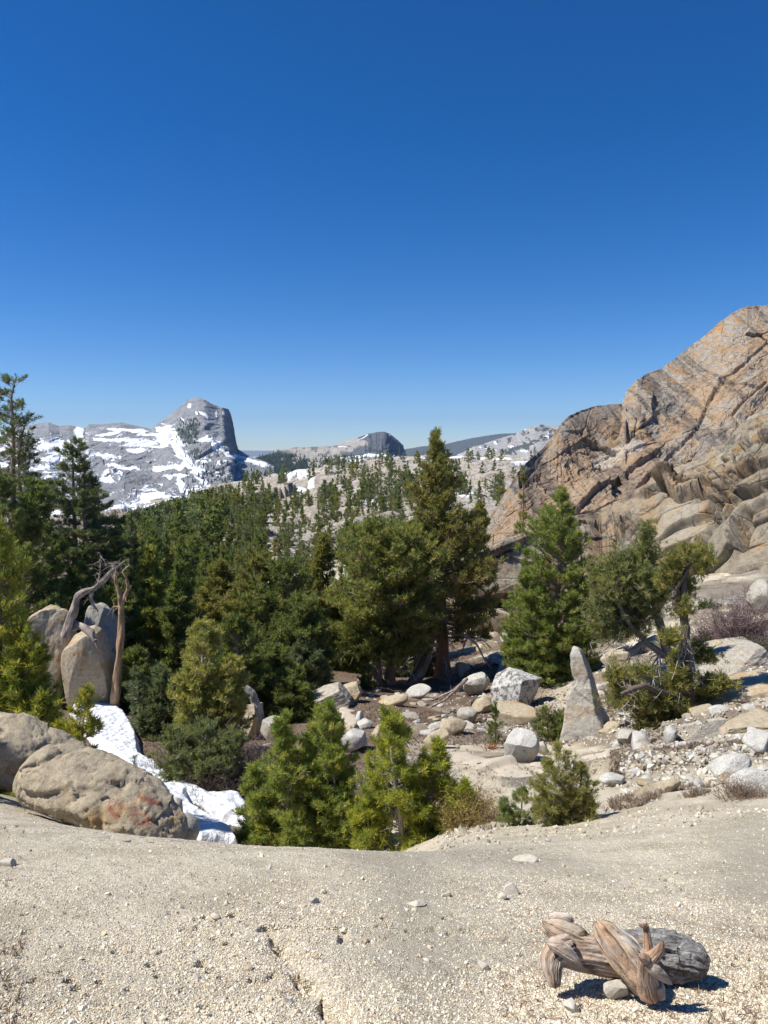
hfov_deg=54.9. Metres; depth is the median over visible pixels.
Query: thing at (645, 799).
dry grass
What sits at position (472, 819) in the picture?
shrub
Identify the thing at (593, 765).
grass
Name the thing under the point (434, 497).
pine tree
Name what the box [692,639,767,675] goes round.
rock ledge
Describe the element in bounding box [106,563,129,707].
dead snag
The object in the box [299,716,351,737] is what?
shrub
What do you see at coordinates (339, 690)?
boulder
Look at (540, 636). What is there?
pine tree
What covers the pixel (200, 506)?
pine tree
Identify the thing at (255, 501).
pine tree
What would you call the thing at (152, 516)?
pine tree
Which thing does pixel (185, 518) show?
pine tree
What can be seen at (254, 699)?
dead snag
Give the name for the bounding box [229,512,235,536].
pine tree
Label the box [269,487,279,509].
pine tree
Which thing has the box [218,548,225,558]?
pine tree
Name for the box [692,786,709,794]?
rock
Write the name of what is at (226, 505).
pine tree
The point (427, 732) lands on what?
rock
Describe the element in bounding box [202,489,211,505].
pine tree
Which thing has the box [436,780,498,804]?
shrub
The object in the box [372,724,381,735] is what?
rock
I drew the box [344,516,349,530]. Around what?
pine tree
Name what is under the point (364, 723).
boulder
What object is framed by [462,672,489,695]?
boulder
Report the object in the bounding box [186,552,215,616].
pine tree
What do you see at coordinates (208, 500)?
pine tree
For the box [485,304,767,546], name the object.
cliff
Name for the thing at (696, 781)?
rock
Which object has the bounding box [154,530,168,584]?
pine tree
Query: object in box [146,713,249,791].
hemlock shrub
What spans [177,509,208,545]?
pine tree
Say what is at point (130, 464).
mountain
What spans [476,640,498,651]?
rock
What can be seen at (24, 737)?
boulder
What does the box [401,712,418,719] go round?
rock
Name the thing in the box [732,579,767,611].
shrub
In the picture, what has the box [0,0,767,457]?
sky
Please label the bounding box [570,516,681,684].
pine tree
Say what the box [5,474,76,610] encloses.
pine tree
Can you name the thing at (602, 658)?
rock
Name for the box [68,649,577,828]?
needle litter
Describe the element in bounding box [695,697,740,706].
rock
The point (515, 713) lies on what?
boulder
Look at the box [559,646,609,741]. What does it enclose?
standing stone
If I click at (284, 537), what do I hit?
distant wood
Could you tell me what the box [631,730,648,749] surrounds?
rock
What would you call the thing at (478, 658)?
rock
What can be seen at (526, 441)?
hills
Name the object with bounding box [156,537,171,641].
pine tree
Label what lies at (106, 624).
boulder
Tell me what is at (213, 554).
pine tree
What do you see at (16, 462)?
hemlock tree
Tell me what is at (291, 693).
pine tree
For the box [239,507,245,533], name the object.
pine tree
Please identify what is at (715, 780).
rock
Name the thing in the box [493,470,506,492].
pine tree
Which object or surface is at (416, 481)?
pine tree
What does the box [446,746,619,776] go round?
path
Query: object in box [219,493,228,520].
pine tree
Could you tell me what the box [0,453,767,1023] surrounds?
ground
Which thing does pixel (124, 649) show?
pine tree
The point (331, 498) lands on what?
pine tree
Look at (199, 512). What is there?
pine tree
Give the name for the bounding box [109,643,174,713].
pine tree
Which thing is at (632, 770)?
rock
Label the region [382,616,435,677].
pine tree
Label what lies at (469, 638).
dead branch
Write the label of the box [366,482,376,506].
pine tree
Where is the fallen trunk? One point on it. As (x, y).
(418, 671)
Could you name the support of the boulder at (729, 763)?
on the ground at (730, 843)
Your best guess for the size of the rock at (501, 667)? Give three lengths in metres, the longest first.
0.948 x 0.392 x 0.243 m
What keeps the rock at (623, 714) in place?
on the ground at (730, 843)
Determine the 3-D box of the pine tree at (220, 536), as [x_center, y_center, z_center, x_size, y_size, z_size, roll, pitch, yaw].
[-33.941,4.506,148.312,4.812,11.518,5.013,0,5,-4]
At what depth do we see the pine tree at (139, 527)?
102.15 m
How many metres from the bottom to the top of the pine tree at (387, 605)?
9.303 m
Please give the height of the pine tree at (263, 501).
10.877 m
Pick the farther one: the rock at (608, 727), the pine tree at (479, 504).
the pine tree at (479, 504)
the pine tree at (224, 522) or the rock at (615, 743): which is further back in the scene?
the pine tree at (224, 522)
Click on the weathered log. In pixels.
(644, 961)
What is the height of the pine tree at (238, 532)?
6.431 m
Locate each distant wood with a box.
[127,446,536,570]
[176,416,278,494]
[257,449,398,471]
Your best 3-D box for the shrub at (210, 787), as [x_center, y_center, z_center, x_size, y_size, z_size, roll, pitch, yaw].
[-3.401,5.418,15.052,2.112,0.931,1.804,0,5,0]
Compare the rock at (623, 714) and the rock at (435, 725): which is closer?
the rock at (623, 714)
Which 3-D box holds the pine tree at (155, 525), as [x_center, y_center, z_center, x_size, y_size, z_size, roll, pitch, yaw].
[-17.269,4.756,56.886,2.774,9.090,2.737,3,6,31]
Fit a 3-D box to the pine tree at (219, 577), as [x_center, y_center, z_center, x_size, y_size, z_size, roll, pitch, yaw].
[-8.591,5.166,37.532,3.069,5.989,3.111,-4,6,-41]
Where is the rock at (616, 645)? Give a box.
[610,642,624,647]
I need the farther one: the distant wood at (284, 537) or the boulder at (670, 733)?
the distant wood at (284, 537)
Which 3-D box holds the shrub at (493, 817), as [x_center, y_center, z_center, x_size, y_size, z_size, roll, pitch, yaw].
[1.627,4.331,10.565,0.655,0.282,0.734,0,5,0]
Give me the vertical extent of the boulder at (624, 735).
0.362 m
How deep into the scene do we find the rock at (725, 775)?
10.37 m
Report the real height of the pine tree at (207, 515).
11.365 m
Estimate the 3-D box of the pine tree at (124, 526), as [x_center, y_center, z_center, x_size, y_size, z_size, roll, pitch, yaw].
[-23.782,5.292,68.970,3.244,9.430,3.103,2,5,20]
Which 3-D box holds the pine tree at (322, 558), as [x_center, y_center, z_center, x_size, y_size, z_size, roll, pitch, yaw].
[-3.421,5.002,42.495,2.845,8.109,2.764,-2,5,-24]
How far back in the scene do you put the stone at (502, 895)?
3.71 m
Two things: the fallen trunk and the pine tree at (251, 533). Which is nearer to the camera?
the fallen trunk
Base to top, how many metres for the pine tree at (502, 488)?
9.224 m
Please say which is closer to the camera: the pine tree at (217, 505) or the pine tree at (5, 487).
the pine tree at (5, 487)
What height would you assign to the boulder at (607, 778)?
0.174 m
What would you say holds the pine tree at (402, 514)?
on the ground at (730, 843)
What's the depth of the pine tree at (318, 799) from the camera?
11.97 m
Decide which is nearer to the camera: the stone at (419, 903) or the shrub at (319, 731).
the stone at (419, 903)
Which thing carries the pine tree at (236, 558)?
on the ground at (730, 843)
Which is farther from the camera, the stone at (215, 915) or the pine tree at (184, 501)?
the pine tree at (184, 501)
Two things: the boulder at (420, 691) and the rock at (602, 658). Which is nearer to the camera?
the rock at (602, 658)
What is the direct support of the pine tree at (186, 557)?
on the ground at (730, 843)
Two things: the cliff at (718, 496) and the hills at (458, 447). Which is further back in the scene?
the hills at (458, 447)
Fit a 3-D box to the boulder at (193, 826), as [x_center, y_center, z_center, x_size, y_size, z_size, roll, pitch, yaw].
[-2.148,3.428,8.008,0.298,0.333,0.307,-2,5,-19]
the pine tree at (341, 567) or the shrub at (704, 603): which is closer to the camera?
the shrub at (704, 603)
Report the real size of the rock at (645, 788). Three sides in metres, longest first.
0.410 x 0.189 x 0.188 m
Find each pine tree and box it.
[0,457,29,601]
[0,515,66,796]
[0,541,71,654]
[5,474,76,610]
[57,559,104,632]
[83,579,158,662]
[109,516,131,596]
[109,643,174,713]
[119,520,131,560]
[122,639,143,671]
[125,542,169,660]
[129,507,146,539]
[132,524,144,537]
[132,537,153,592]
[134,662,181,741]
[137,516,151,539]
[141,526,173,647]
[143,519,151,543]
[147,510,162,530]
[148,502,158,523]
[151,516,160,545]
[152,499,185,531]
[153,558,207,678]
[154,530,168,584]
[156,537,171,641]
[157,512,187,539]
[161,507,189,546]
[161,528,174,604]
[161,540,195,641]
[164,616,255,753]
[166,520,174,543]
[167,520,196,572]
[170,496,181,510]
[171,496,186,540]
[172,543,193,638]
[176,534,195,603]
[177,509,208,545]
[181,498,188,511]
[183,494,218,527]
[184,534,202,549]
[185,526,201,613]
[186,492,205,512]
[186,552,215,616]
[189,543,210,616]
[190,557,235,661]
[192,498,222,539]
[196,509,211,534]
[196,526,210,546]
[200,509,211,547]
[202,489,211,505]
[203,513,228,557]
[205,495,210,507]
[205,542,212,561]
[205,611,272,707]
[208,548,219,574]
[209,506,223,545]
[211,490,219,506]
[212,500,226,546]
[212,541,274,655]
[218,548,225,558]
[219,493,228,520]
[222,496,229,522]
[223,515,227,530]
[224,532,233,546]
[224,555,229,566]
[225,537,230,553]
[228,552,235,572]
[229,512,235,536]
[230,695,360,848]
[232,524,242,542]
[233,550,243,566]
[236,553,330,675]
[237,540,246,554]
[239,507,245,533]
[241,508,249,527]
[241,531,247,548]
[241,556,246,569]
[243,508,261,532]
[245,563,252,574]
[248,527,253,543]
[251,494,259,516]
[251,529,262,546]
[253,510,266,531]
[255,639,309,712]
[261,497,269,519]
[261,529,271,550]
[264,665,317,723]
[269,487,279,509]
[271,590,342,682]
[286,637,335,689]
[293,541,313,565]
[300,551,306,566]
[305,546,315,562]
[306,529,343,646]
[322,511,450,685]
[327,495,336,520]
[328,535,332,550]
[328,598,370,673]
[332,483,340,508]
[337,565,347,587]
[339,573,352,595]
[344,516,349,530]
[344,702,482,850]
[347,494,353,515]
[350,494,360,517]
[356,482,366,507]
[356,662,377,690]
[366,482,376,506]
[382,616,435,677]
[390,508,411,524]
[400,426,508,682]
[404,470,412,490]
[413,474,420,491]
[461,471,470,495]
[461,498,492,558]
[485,700,506,746]
[487,473,503,497]
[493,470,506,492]
[496,484,505,503]
[497,484,601,687]
[513,465,528,534]
[519,739,601,826]
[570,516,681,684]
[586,533,744,729]
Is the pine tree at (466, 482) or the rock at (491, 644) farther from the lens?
the pine tree at (466, 482)
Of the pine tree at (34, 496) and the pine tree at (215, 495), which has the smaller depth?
the pine tree at (34, 496)
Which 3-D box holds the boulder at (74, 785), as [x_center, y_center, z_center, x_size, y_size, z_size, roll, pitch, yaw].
[-2.678,2.670,6.982,1.734,0.766,0.905,1,5,14]
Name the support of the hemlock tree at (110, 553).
on the ground at (730, 843)
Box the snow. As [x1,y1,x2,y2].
[69,702,249,843]
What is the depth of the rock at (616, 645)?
33.46 m
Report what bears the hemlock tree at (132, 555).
on the ground at (730, 843)
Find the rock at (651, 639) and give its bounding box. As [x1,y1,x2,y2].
[633,635,660,653]
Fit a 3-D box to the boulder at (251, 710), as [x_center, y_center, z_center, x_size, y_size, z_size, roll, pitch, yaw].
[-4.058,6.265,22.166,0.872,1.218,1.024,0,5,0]
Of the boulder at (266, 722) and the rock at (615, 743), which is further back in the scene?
the boulder at (266, 722)
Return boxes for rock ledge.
[639,659,668,682]
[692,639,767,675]
[694,669,767,703]
[703,636,747,647]
[718,708,767,734]
[721,615,767,632]
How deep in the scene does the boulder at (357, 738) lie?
20.13 m
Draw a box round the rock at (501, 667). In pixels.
[498,663,505,671]
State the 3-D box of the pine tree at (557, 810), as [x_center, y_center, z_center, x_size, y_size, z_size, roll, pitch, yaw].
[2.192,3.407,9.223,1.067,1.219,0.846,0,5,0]
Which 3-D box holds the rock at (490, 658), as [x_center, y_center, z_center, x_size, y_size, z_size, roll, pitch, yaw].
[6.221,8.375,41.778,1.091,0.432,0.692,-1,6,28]
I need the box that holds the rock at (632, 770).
[625,767,639,775]
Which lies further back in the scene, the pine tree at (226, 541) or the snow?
the pine tree at (226, 541)
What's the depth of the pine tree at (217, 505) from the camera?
148.60 m
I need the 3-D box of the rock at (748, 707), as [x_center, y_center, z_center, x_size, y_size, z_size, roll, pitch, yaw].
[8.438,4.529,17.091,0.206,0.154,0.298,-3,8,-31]
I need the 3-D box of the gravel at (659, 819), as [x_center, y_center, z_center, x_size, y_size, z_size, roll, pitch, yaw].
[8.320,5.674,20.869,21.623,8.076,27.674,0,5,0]
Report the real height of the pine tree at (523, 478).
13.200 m
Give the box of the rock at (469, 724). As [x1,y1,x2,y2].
[464,720,476,728]
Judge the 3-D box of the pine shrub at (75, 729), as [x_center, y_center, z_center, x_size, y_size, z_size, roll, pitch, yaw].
[-4.293,3.159,9.759,1.338,1.942,0.881,0,5,0]
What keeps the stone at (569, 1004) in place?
on the ground at (730, 843)
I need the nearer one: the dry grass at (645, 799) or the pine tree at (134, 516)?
the dry grass at (645, 799)
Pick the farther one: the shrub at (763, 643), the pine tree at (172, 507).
the pine tree at (172, 507)
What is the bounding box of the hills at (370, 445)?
[256,431,406,473]
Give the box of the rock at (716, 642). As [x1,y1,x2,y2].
[712,639,722,646]
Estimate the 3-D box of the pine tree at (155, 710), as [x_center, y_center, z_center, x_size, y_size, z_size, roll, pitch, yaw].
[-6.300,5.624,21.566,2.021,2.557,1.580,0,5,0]
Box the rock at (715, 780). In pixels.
[708,779,723,784]
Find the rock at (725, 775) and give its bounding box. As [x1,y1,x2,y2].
[720,772,730,783]
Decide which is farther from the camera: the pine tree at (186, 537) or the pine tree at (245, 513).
the pine tree at (245, 513)
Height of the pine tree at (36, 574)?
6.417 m
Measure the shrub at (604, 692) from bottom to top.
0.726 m
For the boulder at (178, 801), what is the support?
on the ground at (730, 843)
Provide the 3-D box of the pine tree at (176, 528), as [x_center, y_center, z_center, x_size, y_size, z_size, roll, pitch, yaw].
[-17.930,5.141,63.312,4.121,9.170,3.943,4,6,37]
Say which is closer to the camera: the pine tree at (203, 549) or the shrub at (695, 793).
the shrub at (695, 793)
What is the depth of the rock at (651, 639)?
30.91 m
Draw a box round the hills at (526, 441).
[456,424,559,455]
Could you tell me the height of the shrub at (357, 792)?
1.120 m
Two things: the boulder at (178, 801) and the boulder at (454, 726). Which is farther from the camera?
the boulder at (454, 726)
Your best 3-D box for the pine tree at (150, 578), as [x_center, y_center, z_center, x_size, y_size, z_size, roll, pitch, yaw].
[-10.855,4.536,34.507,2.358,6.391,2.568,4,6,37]
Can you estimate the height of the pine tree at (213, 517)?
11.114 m
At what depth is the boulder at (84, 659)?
24.34 m
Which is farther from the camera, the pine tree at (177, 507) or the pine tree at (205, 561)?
the pine tree at (177, 507)
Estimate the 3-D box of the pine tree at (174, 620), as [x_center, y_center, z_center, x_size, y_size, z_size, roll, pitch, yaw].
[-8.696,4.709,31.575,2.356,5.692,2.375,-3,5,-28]
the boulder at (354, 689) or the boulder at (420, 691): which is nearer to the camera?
the boulder at (354, 689)
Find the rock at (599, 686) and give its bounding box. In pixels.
[596,684,606,689]
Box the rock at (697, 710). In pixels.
[689,704,711,715]
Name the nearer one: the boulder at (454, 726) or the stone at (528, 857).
the stone at (528, 857)
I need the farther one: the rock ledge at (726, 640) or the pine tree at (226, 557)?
the pine tree at (226, 557)
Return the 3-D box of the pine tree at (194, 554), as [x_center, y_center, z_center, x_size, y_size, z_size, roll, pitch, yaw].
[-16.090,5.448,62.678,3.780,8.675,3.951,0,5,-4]
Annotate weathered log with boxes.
[540,912,710,1004]
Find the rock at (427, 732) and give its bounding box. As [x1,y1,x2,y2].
[420,729,434,734]
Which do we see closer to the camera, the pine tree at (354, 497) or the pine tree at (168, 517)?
the pine tree at (168, 517)
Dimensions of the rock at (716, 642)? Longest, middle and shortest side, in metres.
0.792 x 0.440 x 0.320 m
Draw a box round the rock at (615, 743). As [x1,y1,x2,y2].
[610,739,622,747]
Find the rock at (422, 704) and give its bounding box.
[418,702,428,705]
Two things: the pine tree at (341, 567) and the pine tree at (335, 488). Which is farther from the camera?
the pine tree at (335, 488)
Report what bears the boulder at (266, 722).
on the ground at (730, 843)
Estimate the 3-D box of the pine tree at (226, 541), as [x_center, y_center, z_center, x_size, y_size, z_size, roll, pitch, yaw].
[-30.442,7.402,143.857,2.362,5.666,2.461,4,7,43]
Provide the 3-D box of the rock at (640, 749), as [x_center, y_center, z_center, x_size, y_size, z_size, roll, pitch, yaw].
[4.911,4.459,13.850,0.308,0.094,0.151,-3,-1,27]
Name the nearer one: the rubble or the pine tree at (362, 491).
the rubble
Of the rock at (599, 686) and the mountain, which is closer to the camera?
the rock at (599, 686)
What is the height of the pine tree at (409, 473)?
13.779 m
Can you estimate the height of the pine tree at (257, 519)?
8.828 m
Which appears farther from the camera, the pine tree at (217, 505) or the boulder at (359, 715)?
the pine tree at (217, 505)
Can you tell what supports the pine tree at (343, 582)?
on the ground at (730, 843)
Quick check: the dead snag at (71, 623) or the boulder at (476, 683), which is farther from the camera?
the boulder at (476, 683)
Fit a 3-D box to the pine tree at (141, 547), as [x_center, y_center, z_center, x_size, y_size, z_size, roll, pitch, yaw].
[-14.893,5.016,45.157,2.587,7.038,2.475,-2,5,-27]
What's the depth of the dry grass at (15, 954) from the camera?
2.48 m
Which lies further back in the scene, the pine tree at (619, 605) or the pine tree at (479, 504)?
the pine tree at (479, 504)
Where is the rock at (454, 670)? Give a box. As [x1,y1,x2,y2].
[451,667,457,673]
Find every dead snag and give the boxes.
[55,552,127,647]
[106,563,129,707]
[242,685,264,738]
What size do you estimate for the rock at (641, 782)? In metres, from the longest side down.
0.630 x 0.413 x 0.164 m
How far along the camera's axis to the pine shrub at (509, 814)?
9.93 m
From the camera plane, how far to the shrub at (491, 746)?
20.22 m
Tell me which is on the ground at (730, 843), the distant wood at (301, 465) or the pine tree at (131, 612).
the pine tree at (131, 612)
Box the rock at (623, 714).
[618,712,631,716]
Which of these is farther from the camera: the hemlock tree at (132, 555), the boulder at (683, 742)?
the hemlock tree at (132, 555)
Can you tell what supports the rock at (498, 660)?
on the ground at (730, 843)
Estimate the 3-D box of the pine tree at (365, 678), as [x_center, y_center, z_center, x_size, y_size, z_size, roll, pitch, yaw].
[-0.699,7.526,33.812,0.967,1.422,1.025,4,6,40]
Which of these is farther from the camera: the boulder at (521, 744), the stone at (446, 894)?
the boulder at (521, 744)
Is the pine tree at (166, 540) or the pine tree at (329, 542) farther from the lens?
the pine tree at (329, 542)
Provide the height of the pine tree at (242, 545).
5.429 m
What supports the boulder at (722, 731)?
on the ground at (730, 843)
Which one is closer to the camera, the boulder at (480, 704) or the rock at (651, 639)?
the boulder at (480, 704)
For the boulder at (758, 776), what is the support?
on the ground at (730, 843)
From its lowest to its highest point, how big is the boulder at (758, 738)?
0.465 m
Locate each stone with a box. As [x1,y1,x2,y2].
[0,858,16,866]
[211,912,219,919]
[308,897,317,903]
[406,899,425,906]
[441,892,450,896]
[477,960,489,970]
[497,892,506,899]
[503,882,518,894]
[512,854,538,861]
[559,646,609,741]
[563,998,578,1012]
[603,978,628,999]
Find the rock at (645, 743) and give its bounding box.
[636,739,652,746]
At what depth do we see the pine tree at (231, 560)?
61.94 m
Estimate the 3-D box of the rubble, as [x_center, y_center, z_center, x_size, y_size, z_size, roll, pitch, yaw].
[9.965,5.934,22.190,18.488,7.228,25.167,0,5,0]
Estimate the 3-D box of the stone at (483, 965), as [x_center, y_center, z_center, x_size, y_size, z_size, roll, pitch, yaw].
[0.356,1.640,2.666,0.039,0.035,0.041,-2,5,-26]
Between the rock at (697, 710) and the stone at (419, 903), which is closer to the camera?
the stone at (419, 903)
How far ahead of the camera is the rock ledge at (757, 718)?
15.21 m
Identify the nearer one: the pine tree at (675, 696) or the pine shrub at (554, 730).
the pine tree at (675, 696)
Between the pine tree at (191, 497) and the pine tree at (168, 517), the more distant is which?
the pine tree at (191, 497)
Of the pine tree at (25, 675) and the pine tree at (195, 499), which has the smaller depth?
the pine tree at (25, 675)
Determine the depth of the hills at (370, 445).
3652.77 m
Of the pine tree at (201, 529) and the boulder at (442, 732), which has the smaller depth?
the boulder at (442, 732)
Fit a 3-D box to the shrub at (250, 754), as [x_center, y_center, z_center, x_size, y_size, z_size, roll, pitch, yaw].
[-2.888,5.285,16.033,3.026,1.448,3.141,0,5,0]
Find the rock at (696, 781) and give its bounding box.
[693,777,701,784]
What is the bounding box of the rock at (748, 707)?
[743,704,755,710]
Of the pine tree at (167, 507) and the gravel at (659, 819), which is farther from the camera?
the pine tree at (167, 507)
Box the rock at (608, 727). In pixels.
[598,721,620,734]
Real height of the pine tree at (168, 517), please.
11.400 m
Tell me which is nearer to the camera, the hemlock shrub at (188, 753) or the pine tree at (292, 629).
the hemlock shrub at (188, 753)
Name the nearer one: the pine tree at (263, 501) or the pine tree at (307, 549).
the pine tree at (307, 549)
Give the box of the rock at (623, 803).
[621,801,634,807]
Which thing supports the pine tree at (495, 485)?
on the ground at (730, 843)
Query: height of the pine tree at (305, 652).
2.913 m
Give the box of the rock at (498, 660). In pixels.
[494,658,503,663]
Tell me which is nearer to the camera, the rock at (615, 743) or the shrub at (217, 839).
the shrub at (217, 839)
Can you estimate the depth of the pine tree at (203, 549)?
50.15 m
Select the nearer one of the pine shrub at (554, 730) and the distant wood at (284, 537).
the pine shrub at (554, 730)
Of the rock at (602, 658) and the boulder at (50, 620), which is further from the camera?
the rock at (602, 658)
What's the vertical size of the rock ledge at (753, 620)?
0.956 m
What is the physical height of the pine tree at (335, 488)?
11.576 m
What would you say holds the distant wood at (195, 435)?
on the mountain
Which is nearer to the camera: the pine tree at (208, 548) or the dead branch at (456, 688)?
the dead branch at (456, 688)
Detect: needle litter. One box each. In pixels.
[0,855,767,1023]
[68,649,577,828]
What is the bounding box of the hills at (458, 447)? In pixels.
[404,433,516,456]
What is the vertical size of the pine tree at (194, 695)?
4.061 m
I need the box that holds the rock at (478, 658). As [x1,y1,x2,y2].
[474,652,504,661]
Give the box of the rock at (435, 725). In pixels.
[427,721,440,729]
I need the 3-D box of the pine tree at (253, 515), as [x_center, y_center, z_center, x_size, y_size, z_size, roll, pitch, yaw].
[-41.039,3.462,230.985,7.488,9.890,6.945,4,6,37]
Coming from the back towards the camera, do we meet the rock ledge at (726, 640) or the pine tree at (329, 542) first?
the pine tree at (329, 542)
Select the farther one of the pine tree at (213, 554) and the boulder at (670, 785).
the pine tree at (213, 554)
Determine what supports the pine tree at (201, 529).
on the ground at (730, 843)
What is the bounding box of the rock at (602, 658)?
[600,649,637,668]
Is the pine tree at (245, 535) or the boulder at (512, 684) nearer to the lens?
the boulder at (512, 684)
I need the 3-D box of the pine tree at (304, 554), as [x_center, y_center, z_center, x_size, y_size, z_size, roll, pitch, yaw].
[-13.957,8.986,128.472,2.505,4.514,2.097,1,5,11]
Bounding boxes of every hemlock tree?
[0,372,72,605]
[27,435,114,610]
[78,482,133,585]
[117,510,159,650]
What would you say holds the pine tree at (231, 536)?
on the ground at (730, 843)
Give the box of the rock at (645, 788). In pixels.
[634,784,650,797]
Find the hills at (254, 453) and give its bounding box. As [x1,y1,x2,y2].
[242,451,274,455]
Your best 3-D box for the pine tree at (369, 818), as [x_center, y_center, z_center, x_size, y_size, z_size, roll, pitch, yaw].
[0.479,4.196,11.294,2.245,2.671,1.501,0,5,0]
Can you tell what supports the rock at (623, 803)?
on the ground at (730, 843)
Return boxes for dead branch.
[395,643,437,678]
[428,677,468,708]
[450,633,493,669]
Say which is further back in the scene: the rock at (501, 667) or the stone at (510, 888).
the rock at (501, 667)
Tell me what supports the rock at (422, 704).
on the ground at (730, 843)
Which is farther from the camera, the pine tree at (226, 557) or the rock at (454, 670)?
the pine tree at (226, 557)
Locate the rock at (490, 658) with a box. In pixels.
[485,656,498,661]
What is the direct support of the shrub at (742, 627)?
on the ground at (730, 843)
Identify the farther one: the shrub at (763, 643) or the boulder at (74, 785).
the shrub at (763, 643)
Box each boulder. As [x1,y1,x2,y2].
[0,712,86,791]
[13,743,187,838]
[27,605,76,694]
[61,625,113,707]
[84,603,117,664]
[174,797,182,809]
[183,812,199,839]
[241,702,262,739]
[260,715,287,740]
[314,682,350,708]
[340,728,366,751]
[344,681,362,702]
[353,711,363,727]
[357,718,372,729]
[378,693,407,705]
[406,683,431,698]
[423,728,448,748]
[439,718,466,734]
[455,662,470,679]
[457,706,477,722]
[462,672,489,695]
[471,696,492,713]
[482,609,510,632]
[491,667,541,705]
[494,701,538,724]
[504,727,539,761]
[538,741,547,754]
[599,772,624,785]
[613,651,629,660]
[616,728,635,743]
[641,775,651,779]
[650,780,680,792]
[663,725,677,742]
[670,741,692,746]
[707,704,729,713]
[708,753,751,777]
[719,724,729,734]
[726,767,767,793]
[742,729,767,753]
[746,579,767,613]
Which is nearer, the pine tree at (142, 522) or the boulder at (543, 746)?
the boulder at (543, 746)
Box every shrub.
[7,681,105,797]
[121,665,151,735]
[130,747,168,770]
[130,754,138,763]
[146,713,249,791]
[168,750,245,801]
[182,714,299,789]
[192,832,230,842]
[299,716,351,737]
[354,763,388,809]
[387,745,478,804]
[421,773,506,837]
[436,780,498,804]
[478,799,502,824]
[479,740,502,749]
[495,785,536,826]
[531,704,563,741]
[598,683,613,704]
[678,783,710,797]
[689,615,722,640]
[690,597,730,609]
[693,585,767,642]
[701,771,767,804]
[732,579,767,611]
[732,632,767,650]
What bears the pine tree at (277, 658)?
on the ground at (730, 843)
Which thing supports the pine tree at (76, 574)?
on the ground at (730, 843)
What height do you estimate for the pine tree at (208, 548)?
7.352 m
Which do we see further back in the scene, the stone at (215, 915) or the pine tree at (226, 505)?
the pine tree at (226, 505)
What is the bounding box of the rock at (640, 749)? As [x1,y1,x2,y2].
[638,747,653,751]
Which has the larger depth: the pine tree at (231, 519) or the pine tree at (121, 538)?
the pine tree at (231, 519)
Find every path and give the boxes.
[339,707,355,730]
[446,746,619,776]
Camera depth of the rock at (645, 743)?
15.19 m
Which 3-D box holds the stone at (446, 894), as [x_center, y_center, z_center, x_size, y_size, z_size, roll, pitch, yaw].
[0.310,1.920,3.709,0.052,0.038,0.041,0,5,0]
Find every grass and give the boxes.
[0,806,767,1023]
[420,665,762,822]
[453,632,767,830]
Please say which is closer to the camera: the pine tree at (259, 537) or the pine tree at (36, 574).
the pine tree at (36, 574)
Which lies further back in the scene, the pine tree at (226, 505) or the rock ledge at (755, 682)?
the pine tree at (226, 505)
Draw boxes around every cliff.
[459,407,767,615]
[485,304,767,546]
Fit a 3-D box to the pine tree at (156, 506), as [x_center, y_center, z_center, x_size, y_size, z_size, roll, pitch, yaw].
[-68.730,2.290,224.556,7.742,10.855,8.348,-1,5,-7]
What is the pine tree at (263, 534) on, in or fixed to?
on the ground at (730, 843)
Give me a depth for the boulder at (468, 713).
25.56 m
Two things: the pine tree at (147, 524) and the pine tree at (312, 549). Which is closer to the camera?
the pine tree at (147, 524)
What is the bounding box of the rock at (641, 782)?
[636,778,656,786]
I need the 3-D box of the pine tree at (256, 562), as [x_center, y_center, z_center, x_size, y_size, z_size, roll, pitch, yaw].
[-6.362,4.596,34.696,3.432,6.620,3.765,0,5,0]
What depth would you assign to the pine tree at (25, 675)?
11.03 m
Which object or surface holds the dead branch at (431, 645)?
attached to the pine tree at (434, 497)
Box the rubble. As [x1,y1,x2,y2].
[440,614,767,846]
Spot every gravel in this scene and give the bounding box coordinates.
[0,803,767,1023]
[351,611,767,850]
[496,906,767,1023]
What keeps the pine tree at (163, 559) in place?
on the ground at (730, 843)
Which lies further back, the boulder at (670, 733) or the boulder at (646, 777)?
the boulder at (670, 733)
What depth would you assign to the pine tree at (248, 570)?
47.09 m
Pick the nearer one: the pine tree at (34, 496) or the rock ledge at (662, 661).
the rock ledge at (662, 661)
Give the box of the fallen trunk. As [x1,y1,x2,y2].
[405,648,433,684]
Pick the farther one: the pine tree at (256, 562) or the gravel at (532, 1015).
the pine tree at (256, 562)
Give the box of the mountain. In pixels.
[0,398,278,506]
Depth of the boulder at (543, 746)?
19.14 m
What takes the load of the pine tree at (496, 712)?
on the ground at (730, 843)
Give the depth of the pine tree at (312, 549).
129.73 m

